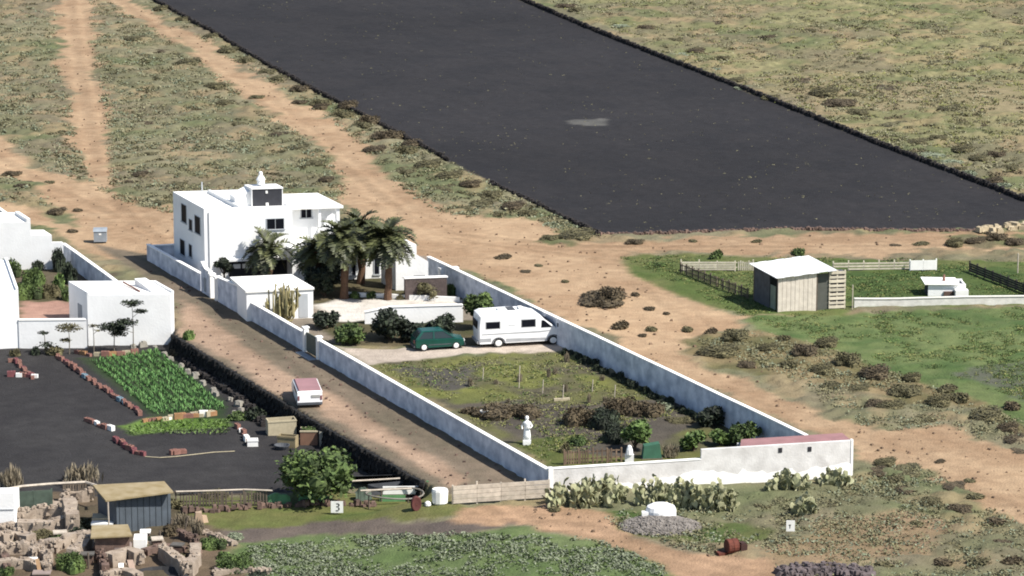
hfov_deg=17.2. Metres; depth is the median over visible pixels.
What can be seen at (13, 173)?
shrub
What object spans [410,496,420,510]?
red wheel
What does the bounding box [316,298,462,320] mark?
terrace
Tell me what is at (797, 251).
shrub
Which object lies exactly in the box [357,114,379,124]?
shrub
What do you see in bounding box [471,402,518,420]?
bush
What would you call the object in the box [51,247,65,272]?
bush
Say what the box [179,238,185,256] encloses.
window
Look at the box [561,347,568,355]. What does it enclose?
hedge plant
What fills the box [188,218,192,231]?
window
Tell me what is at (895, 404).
shrub
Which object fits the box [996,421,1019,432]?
shrub
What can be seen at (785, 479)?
prickly pear
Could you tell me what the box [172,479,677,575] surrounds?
grass field
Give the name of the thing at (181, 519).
bush
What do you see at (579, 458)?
stick fence
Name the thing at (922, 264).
panel fence
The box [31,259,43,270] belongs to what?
bush
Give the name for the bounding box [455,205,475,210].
shrub
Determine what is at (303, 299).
door
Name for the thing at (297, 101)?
shrub
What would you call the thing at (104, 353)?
clay block
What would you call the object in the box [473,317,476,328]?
rear window
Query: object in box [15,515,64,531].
rubble wall
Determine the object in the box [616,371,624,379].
hedge plant
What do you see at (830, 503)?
shrub
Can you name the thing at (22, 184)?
shrub
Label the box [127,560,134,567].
plank
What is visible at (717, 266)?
slat fence
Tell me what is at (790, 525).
sign board
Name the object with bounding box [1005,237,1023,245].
shrub
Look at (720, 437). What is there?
bush
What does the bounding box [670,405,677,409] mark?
hedge plant
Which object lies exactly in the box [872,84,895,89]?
shrub
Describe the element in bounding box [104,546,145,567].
rubble wall
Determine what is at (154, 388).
crop rows
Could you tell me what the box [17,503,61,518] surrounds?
rubble wall
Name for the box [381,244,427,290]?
garden room
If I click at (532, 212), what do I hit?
shrub
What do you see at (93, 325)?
young tree
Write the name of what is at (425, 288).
bush
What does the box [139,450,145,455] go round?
clay block
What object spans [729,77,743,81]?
shrub
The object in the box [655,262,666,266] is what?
shrub
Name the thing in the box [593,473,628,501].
prickly pear
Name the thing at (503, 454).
boundary wall
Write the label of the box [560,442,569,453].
bush
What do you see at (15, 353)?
bush
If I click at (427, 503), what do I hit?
white bag
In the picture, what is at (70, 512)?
rubble wall
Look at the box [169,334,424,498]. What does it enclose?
retaining wall
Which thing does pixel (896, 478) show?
shrub
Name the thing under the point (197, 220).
window
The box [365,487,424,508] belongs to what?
pipe hoop
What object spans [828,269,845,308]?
pallet stack
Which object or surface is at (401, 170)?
shrub
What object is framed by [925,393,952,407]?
shrub
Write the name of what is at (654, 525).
stone mound
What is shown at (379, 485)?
pen sheet
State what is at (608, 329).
loose stones
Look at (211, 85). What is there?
shrub
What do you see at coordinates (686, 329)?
shrub
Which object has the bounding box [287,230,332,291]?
palm tree
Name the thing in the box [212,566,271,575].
rubble wall
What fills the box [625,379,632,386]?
hedge plant
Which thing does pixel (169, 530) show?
bush
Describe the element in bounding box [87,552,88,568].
stake
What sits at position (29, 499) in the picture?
panel fence
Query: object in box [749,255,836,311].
board shed
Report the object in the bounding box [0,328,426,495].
ash plot
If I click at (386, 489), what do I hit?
fence rail
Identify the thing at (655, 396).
hedge plant
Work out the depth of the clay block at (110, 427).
226.22 m
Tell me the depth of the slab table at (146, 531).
202.31 m
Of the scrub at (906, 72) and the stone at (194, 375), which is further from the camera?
the scrub at (906, 72)
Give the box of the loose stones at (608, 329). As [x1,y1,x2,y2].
[0,7,1023,563]
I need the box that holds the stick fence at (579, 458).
[563,447,621,464]
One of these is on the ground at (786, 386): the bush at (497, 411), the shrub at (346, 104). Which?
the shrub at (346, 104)
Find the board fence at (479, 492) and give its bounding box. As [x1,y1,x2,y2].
[452,479,549,504]
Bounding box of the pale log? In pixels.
[553,397,569,400]
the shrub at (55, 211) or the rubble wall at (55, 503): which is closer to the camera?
the rubble wall at (55, 503)
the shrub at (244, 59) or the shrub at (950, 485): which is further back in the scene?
the shrub at (244, 59)
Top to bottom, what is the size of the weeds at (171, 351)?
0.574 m
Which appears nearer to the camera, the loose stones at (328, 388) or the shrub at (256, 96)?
the loose stones at (328, 388)
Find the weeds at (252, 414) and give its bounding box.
[244,406,266,421]
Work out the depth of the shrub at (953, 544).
196.99 m
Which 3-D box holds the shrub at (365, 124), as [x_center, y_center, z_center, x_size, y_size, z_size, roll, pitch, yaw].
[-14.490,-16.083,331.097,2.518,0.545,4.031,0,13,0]
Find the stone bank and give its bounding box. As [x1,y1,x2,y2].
[597,226,975,235]
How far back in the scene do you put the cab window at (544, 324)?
244.03 m
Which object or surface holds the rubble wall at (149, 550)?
on the ground at (786, 386)
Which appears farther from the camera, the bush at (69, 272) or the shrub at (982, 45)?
the shrub at (982, 45)
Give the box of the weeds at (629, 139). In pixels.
[193,0,1001,230]
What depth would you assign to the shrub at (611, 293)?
257.25 m
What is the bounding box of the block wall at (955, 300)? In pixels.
[854,295,1023,307]
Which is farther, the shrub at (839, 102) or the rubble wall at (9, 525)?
the shrub at (839, 102)
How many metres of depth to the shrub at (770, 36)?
385.73 m
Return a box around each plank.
[35,559,40,569]
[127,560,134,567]
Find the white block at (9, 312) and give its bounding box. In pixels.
[0,257,18,348]
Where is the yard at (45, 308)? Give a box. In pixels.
[14,255,565,346]
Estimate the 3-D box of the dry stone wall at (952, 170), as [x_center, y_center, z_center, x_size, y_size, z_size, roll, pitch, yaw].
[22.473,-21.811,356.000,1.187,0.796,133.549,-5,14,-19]
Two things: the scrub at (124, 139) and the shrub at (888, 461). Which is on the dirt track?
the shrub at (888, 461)
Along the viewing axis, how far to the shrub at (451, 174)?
305.13 m
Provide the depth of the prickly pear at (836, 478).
208.70 m
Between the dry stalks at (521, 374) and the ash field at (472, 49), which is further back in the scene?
the ash field at (472, 49)
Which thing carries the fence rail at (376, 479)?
on the grass field at (252, 516)
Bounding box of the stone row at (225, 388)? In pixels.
[180,357,265,426]
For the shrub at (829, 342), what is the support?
on the ground at (786, 386)
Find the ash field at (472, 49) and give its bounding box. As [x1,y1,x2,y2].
[159,0,1023,232]
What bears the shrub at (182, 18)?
on the ground at (786, 386)
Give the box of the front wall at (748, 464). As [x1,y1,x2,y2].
[548,439,853,491]
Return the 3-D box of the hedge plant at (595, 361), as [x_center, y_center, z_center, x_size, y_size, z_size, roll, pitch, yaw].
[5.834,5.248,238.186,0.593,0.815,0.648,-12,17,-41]
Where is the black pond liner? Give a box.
[138,566,188,575]
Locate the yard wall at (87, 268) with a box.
[63,243,117,280]
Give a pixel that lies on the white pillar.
(440, 270)
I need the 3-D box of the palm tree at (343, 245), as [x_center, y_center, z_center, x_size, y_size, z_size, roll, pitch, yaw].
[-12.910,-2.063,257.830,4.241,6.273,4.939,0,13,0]
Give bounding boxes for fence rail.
[9,481,96,487]
[176,489,272,492]
[352,477,399,481]
[360,488,411,491]
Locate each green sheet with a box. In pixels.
[267,493,289,503]
[298,493,327,502]
[355,487,371,500]
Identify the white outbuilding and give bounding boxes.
[68,278,174,345]
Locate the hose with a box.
[145,451,234,457]
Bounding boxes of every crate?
[247,438,258,446]
[266,416,296,435]
[277,433,298,447]
[640,441,662,459]
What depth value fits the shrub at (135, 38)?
384.40 m
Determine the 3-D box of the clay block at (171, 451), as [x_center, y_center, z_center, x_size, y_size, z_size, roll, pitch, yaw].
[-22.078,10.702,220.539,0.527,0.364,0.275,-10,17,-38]
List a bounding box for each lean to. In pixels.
[91,524,131,555]
[737,433,849,445]
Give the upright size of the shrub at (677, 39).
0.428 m
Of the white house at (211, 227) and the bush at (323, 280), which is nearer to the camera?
the bush at (323, 280)
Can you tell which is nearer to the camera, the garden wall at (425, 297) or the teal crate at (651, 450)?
the teal crate at (651, 450)
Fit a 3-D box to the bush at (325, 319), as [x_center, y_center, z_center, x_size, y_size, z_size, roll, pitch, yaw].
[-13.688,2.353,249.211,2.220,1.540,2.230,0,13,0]
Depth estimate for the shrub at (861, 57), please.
370.85 m
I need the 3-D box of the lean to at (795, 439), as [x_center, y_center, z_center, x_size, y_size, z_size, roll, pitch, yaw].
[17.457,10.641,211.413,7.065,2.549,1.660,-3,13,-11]
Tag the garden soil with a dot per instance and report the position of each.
(665, 432)
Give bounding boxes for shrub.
[2,171,21,175]
[14,180,33,187]
[44,180,55,183]
[47,207,66,215]
[67,229,77,232]
[72,208,82,211]
[124,35,146,40]
[132,170,148,177]
[137,121,155,124]
[142,152,157,154]
[150,200,170,204]
[153,5,167,10]
[167,181,187,186]
[175,16,187,20]
[176,57,202,65]
[202,32,218,38]
[203,82,226,88]
[216,100,235,104]
[217,46,237,53]
[228,121,243,125]
[238,57,254,62]
[248,95,264,98]
[258,69,277,74]
[268,131,289,135]
[270,75,286,80]
[290,84,309,91]
[290,143,309,149]
[291,99,306,103]
[306,160,325,165]
[308,98,332,105]
[312,102,328,109]
[318,176,333,181]
[330,110,354,117]
[337,99,357,109]
[352,120,372,128]
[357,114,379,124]
[362,144,386,152]
[370,131,392,139]
[381,130,404,138]
[393,166,417,173]
[394,145,418,154]
[401,138,421,146]
[414,158,443,168]
[435,170,464,179]
[436,184,455,192]
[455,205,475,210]
[458,179,483,187]
[468,198,493,206]
[479,190,502,197]
[492,211,503,216]
[493,253,511,259]
[501,200,524,209]
[519,210,538,215]
[519,269,530,272]
[540,234,559,240]
[548,506,561,512]
[554,4,577,7]
[559,227,594,240]
[568,7,583,11]
[579,289,627,307]
[597,285,625,301]
[610,320,629,329]
[611,24,630,27]
[625,239,644,244]
[631,291,639,296]
[637,25,654,28]
[643,306,654,310]
[645,326,657,331]
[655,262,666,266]
[669,38,683,41]
[682,326,692,332]
[687,47,704,52]
[696,342,741,358]
[704,327,717,333]
[709,249,722,259]
[715,56,730,59]
[722,328,749,341]
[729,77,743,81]
[737,361,756,368]
[750,239,762,242]
[752,503,771,509]
[757,342,778,350]
[761,35,775,38]
[761,94,780,99]
[776,335,790,341]
[778,360,797,368]
[790,77,810,83]
[791,247,804,255]
[791,343,819,356]
[808,86,839,97]
[810,362,833,374]
[815,336,838,347]
[818,380,840,388]
[818,500,840,507]
[822,98,857,106]
[833,351,861,367]
[844,492,860,496]
[845,92,859,95]
[846,108,869,114]
[848,383,870,391]
[856,56,870,59]
[858,363,890,380]
[865,398,890,406]
[867,465,885,476]
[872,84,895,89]
[873,456,897,466]
[874,560,894,567]
[875,399,906,409]
[879,120,909,128]
[886,475,904,483]
[888,383,923,397]
[891,462,920,477]
[895,485,916,494]
[902,372,921,381]
[905,137,929,144]
[910,520,922,524]
[913,241,928,245]
[916,414,937,422]
[919,151,945,157]
[920,496,943,506]
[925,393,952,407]
[926,60,941,64]
[928,134,947,139]
[933,557,952,565]
[934,458,945,462]
[935,383,958,392]
[937,159,964,163]
[938,104,960,110]
[943,480,965,489]
[943,541,963,549]
[944,237,964,247]
[945,503,972,513]
[949,392,969,402]
[951,144,973,152]
[954,166,967,170]
[962,170,977,175]
[963,478,975,482]
[965,236,986,243]
[965,491,985,499]
[966,557,991,567]
[968,153,986,160]
[968,405,1003,423]
[979,44,994,48]
[985,233,1007,240]
[985,516,1006,525]
[986,175,1003,182]
[987,151,1006,157]
[993,539,1012,547]
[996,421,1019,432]
[997,182,1012,187]
[1000,555,1022,564]
[1001,164,1019,170]
[1003,400,1020,410]
[1003,432,1023,443]
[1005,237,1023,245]
[1009,447,1023,453]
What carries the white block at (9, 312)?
on the ground at (786, 386)
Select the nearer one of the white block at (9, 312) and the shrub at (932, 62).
the white block at (9, 312)
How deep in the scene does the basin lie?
221.64 m
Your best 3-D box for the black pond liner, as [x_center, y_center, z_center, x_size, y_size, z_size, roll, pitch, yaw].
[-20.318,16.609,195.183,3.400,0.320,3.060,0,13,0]
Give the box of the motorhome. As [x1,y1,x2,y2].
[472,306,557,346]
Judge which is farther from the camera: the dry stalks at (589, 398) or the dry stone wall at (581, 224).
the dry stone wall at (581, 224)
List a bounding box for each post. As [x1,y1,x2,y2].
[319,431,322,446]
[625,445,633,461]
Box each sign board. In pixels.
[331,501,342,514]
[786,520,794,530]
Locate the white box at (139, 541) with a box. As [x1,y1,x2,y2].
[133,534,146,548]
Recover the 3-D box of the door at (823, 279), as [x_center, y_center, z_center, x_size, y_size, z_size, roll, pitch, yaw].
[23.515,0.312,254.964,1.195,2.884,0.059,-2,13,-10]
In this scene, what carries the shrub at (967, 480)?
on the dirt track
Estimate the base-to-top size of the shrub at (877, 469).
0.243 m
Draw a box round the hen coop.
[921,274,968,295]
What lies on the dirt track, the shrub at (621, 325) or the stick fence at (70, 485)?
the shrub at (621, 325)
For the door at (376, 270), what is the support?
in the white house at (211, 227)
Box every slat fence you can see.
[681,259,753,270]
[832,260,908,270]
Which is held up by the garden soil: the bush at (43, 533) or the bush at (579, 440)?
the bush at (579, 440)
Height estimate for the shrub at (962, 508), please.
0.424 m
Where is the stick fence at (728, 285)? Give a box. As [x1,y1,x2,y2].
[680,262,748,297]
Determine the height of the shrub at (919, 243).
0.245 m
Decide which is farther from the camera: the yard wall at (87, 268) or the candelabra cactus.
the yard wall at (87, 268)
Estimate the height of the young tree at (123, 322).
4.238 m
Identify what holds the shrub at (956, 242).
on the ground at (786, 386)
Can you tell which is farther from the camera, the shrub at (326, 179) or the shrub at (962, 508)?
the shrub at (326, 179)
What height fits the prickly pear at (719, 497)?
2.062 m
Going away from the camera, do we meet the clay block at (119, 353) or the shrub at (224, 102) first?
the clay block at (119, 353)
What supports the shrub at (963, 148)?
on the ground at (786, 386)
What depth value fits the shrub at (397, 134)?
323.90 m
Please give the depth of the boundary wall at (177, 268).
266.06 m
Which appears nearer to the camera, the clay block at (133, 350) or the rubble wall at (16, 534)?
the rubble wall at (16, 534)
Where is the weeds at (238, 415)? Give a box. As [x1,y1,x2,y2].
[226,410,246,420]
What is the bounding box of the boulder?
[194,511,207,522]
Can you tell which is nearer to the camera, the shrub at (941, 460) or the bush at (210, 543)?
the bush at (210, 543)
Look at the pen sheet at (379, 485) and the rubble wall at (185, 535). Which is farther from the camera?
the pen sheet at (379, 485)
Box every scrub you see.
[0,0,594,234]
[551,0,1023,193]
[569,332,1023,575]
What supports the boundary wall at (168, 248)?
on the dirt lane
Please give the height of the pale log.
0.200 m
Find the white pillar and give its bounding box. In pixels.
[438,266,458,274]
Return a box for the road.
[220,514,523,541]
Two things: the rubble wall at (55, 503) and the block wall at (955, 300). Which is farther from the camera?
the block wall at (955, 300)
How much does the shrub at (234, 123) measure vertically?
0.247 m
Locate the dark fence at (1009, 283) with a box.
[969,261,1023,292]
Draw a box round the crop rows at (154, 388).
[91,348,227,413]
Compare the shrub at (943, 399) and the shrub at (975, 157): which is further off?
the shrub at (975, 157)
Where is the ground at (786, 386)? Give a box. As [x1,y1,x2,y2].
[0,0,1023,575]
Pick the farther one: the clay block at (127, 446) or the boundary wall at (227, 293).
the boundary wall at (227, 293)
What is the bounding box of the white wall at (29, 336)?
[18,318,86,348]
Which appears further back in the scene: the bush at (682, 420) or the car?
the car
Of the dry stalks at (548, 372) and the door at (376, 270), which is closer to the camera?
the dry stalks at (548, 372)
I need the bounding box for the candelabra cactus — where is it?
[265,283,300,321]
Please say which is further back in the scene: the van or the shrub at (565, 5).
the shrub at (565, 5)
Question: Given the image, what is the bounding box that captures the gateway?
[200,261,220,300]
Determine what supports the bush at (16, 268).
on the yard at (45, 308)
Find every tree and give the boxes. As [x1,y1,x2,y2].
[37,330,55,353]
[55,322,83,353]
[88,324,100,355]
[97,322,127,350]
[110,299,147,348]
[213,257,234,277]
[241,226,299,275]
[274,446,357,503]
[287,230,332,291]
[315,217,365,299]
[331,208,384,283]
[358,216,417,300]
[462,292,493,316]
[619,418,651,450]
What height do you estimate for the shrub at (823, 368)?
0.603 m
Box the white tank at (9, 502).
[0,487,19,522]
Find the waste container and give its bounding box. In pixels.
[93,227,106,242]
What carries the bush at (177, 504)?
on the ground at (786, 386)
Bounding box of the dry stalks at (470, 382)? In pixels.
[467,377,473,386]
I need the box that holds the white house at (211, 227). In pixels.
[173,171,416,280]
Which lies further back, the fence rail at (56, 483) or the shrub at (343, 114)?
the shrub at (343, 114)
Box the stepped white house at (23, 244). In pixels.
[0,211,63,269]
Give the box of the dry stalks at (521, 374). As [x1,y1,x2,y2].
[517,373,522,381]
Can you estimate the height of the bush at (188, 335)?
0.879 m
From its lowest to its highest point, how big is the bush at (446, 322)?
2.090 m
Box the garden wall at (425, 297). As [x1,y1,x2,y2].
[349,292,459,301]
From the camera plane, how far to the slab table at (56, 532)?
201.94 m
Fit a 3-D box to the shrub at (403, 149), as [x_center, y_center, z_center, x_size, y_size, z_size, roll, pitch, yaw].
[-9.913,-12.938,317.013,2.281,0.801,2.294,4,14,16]
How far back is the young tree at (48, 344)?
246.41 m
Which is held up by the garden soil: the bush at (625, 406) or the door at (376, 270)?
the bush at (625, 406)
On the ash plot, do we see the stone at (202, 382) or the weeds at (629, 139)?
the stone at (202, 382)
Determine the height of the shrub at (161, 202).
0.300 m
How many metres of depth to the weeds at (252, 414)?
228.70 m
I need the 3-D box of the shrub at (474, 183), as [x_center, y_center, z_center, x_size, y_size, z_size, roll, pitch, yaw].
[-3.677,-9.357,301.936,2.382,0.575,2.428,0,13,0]
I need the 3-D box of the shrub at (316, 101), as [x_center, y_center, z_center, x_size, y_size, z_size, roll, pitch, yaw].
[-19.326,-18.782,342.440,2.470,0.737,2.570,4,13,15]
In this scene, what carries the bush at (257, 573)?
on the grass field at (252, 516)
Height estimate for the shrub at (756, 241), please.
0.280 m
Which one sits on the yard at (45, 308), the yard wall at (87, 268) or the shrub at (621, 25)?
the yard wall at (87, 268)
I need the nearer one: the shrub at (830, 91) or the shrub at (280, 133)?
the shrub at (280, 133)
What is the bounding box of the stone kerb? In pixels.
[180,499,376,513]
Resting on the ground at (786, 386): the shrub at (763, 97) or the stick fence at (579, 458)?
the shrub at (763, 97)
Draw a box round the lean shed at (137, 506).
[93,481,172,531]
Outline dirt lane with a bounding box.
[94,243,550,493]
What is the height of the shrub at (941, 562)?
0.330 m
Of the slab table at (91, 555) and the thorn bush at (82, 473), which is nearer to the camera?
the slab table at (91, 555)
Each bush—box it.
[0,462,23,487]
[0,566,14,575]
[2,257,21,276]
[9,348,20,356]
[17,281,43,299]
[20,267,46,286]
[30,346,40,355]
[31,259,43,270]
[33,528,53,539]
[42,283,60,298]
[44,345,63,355]
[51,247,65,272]
[52,272,64,290]
[55,551,86,574]
[60,286,68,301]
[61,261,77,284]
[61,461,103,485]
[68,527,90,533]
[79,518,91,528]
[162,523,180,536]
[171,498,184,509]
[174,512,196,527]
[182,329,195,340]
[191,517,206,534]
[197,535,227,550]
[203,488,228,499]
[215,552,252,574]
[217,551,232,558]
[227,531,243,540]
[248,570,267,575]
[302,262,340,296]
[312,310,340,327]
[333,321,366,344]
[370,306,407,340]
[398,318,424,341]
[414,282,439,299]
[424,312,454,332]
[459,406,477,414]
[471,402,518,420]
[509,403,542,420]
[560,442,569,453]
[562,405,596,426]
[569,435,588,446]
[587,406,621,430]
[600,422,628,444]
[602,396,638,416]
[632,401,666,417]
[662,402,671,410]
[662,442,679,458]
[664,416,693,423]
[679,430,706,450]
[696,405,725,427]
[708,428,731,445]
[728,420,762,444]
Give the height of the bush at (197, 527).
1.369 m
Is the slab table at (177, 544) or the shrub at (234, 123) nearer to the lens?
the slab table at (177, 544)
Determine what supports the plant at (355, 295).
on the yard at (45, 308)
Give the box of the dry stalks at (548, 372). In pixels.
[546,365,550,376]
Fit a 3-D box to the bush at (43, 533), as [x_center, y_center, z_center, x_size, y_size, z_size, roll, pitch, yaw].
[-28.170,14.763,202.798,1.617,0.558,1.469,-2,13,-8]
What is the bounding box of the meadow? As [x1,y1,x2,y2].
[625,252,1023,421]
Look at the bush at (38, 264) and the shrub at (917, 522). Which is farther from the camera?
the bush at (38, 264)
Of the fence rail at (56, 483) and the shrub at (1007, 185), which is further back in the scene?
the shrub at (1007, 185)
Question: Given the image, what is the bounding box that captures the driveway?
[338,344,562,363]
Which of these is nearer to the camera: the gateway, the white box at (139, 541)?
the white box at (139, 541)
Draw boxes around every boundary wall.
[146,244,200,290]
[153,244,173,256]
[217,277,237,311]
[251,302,302,350]
[318,340,547,484]
[427,256,807,438]
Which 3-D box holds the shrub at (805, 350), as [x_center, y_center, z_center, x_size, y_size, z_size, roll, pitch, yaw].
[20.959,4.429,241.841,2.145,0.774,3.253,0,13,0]
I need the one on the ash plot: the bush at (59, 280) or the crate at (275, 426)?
the crate at (275, 426)
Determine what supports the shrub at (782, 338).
on the ground at (786, 386)
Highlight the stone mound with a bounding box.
[618,515,701,535]
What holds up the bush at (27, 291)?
on the yard at (45, 308)
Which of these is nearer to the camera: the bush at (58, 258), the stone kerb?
the stone kerb
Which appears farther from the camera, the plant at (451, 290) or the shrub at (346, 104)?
the shrub at (346, 104)
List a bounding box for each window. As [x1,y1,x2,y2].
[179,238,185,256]
[180,203,186,224]
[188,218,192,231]
[188,243,192,258]
[194,214,200,235]
[265,218,285,229]
[300,209,312,218]
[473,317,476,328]
[485,321,499,329]
[521,319,535,327]
[541,320,551,327]
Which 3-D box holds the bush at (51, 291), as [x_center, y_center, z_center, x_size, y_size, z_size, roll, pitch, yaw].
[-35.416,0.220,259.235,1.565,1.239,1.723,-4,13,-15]
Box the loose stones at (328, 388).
[150,270,499,491]
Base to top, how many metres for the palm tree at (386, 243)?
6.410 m
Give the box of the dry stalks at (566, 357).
[564,353,569,361]
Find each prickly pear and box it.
[542,474,626,508]
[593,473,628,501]
[632,474,681,505]
[666,478,702,509]
[690,477,739,511]
[763,467,811,490]
[790,491,817,515]
[813,466,853,487]
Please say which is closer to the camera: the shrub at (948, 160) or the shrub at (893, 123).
the shrub at (948, 160)
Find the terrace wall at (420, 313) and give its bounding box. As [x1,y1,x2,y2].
[365,304,462,323]
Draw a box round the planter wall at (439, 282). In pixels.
[403,275,447,299]
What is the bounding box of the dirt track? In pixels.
[0,0,1023,575]
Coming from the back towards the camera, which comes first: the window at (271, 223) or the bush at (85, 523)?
the window at (271, 223)
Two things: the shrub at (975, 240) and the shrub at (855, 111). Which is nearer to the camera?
the shrub at (975, 240)
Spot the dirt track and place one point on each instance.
(372, 190)
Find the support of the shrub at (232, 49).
on the ground at (786, 386)
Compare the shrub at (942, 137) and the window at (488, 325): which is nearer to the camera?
the window at (488, 325)
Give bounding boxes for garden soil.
[373,350,736,466]
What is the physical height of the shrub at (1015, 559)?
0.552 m
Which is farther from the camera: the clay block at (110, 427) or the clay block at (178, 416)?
the clay block at (178, 416)
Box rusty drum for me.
[716,538,747,555]
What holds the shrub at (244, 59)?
on the ground at (786, 386)
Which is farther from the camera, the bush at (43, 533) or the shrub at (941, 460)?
the shrub at (941, 460)
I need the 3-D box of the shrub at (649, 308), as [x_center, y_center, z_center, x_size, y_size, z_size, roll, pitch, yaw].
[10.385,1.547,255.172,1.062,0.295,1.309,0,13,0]
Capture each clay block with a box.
[7,370,15,376]
[79,350,87,355]
[85,375,91,380]
[101,351,109,355]
[101,423,107,429]
[107,424,114,430]
[116,396,122,401]
[117,351,124,355]
[125,401,131,406]
[125,444,133,450]
[130,348,137,353]
[137,410,142,415]
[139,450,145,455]
[169,448,177,454]
[174,413,182,419]
[174,449,180,454]
[186,413,193,417]
[199,410,207,416]
[206,410,213,416]
[210,410,216,415]
[234,423,240,428]
[240,428,246,433]
[243,434,249,441]
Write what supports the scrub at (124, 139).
on the ground at (786, 386)
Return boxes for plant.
[349,291,360,298]
[366,290,375,298]
[396,293,404,299]
[447,282,455,295]
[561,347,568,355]
[574,352,582,358]
[583,356,590,364]
[591,358,599,366]
[593,364,602,371]
[599,367,608,374]
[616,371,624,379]
[618,378,628,383]
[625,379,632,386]
[628,380,638,389]
[643,386,650,394]
[651,393,659,399]
[665,396,673,404]
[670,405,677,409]
[680,408,688,414]
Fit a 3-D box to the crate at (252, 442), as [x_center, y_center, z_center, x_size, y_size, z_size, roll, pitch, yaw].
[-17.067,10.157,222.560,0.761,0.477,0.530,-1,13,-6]
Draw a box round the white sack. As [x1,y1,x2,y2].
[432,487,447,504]
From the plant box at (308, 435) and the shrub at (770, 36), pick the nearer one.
the plant box at (308, 435)
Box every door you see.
[78,303,81,317]
[299,294,307,316]
[350,264,356,275]
[373,259,380,275]
[817,273,831,309]
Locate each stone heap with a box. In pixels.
[772,561,875,575]
[975,221,1023,233]
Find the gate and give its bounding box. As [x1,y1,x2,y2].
[295,326,322,360]
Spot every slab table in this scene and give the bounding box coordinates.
[32,570,51,575]
[53,529,66,535]
[80,551,94,564]
[91,520,113,524]
[92,513,109,519]
[140,529,150,538]
[151,536,163,544]
[170,542,184,547]
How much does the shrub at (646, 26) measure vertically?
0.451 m
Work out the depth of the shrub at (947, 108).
340.54 m
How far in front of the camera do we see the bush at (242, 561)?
195.90 m
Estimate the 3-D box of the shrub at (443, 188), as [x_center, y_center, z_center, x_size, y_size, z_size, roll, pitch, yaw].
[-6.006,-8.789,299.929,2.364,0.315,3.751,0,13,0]
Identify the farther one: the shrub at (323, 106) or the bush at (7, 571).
the shrub at (323, 106)
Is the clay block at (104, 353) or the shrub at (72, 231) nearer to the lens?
the clay block at (104, 353)
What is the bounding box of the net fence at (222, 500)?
[175,489,266,506]
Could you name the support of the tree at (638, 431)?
on the garden soil
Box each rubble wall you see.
[0,521,16,531]
[0,527,36,542]
[0,537,59,554]
[0,551,10,568]
[0,556,44,570]
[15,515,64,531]
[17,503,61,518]
[27,543,53,571]
[46,529,90,553]
[47,499,61,506]
[58,486,93,502]
[61,496,79,531]
[65,530,94,554]
[93,545,109,571]
[99,567,143,575]
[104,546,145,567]
[141,543,187,555]
[158,542,192,575]
[176,528,202,558]
[181,543,201,575]
[201,529,237,545]
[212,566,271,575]
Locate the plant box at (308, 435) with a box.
[300,426,317,444]
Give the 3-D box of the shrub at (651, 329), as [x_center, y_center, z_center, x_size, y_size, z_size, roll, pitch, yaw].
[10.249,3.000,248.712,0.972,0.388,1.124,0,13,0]
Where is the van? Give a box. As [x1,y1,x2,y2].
[291,378,322,405]
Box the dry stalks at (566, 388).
[564,383,568,391]
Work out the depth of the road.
203.15 m
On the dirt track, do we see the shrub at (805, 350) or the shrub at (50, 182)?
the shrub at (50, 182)
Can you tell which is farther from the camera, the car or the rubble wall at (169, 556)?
the car
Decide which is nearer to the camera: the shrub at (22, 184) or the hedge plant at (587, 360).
the hedge plant at (587, 360)
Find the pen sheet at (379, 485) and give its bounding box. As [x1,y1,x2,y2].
[368,481,402,494]
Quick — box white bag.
[425,501,430,506]
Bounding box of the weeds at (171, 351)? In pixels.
[169,349,175,355]
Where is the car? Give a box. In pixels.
[409,327,465,350]
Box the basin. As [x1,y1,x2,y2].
[274,443,289,449]
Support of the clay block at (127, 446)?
on the ash plot
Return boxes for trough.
[380,481,428,501]
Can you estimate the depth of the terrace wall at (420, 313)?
250.90 m
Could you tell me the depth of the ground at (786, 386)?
323.94 m
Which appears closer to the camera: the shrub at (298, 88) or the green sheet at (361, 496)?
the green sheet at (361, 496)
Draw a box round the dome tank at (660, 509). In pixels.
[642,502,675,515]
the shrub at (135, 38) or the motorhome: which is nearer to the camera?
the motorhome
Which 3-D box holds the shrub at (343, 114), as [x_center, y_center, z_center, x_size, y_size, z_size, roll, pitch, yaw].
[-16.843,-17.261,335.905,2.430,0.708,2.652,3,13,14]
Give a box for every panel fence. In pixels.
[19,488,52,507]
[909,258,936,270]
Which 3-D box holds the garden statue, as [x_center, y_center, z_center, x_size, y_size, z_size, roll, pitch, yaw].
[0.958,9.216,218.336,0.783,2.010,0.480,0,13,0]
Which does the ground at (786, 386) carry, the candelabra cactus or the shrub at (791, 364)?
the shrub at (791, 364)
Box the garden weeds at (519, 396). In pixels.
[378,352,689,460]
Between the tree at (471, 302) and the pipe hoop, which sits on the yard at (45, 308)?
the tree at (471, 302)
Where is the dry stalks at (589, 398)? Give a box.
[586,391,590,402]
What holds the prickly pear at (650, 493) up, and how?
on the ground at (786, 386)
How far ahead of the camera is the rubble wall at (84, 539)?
199.13 m
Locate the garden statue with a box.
[521,416,532,444]
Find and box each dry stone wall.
[153,0,449,161]
[489,180,600,234]
[522,0,1023,200]
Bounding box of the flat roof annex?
[230,274,313,320]
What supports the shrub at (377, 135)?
on the ground at (786, 386)
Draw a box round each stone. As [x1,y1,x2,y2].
[138,341,147,347]
[191,372,199,378]
[199,380,206,385]
[210,387,216,392]
[212,391,219,396]
[234,400,243,406]
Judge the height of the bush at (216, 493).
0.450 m
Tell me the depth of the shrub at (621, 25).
393.78 m
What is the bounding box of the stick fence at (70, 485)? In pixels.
[62,477,94,498]

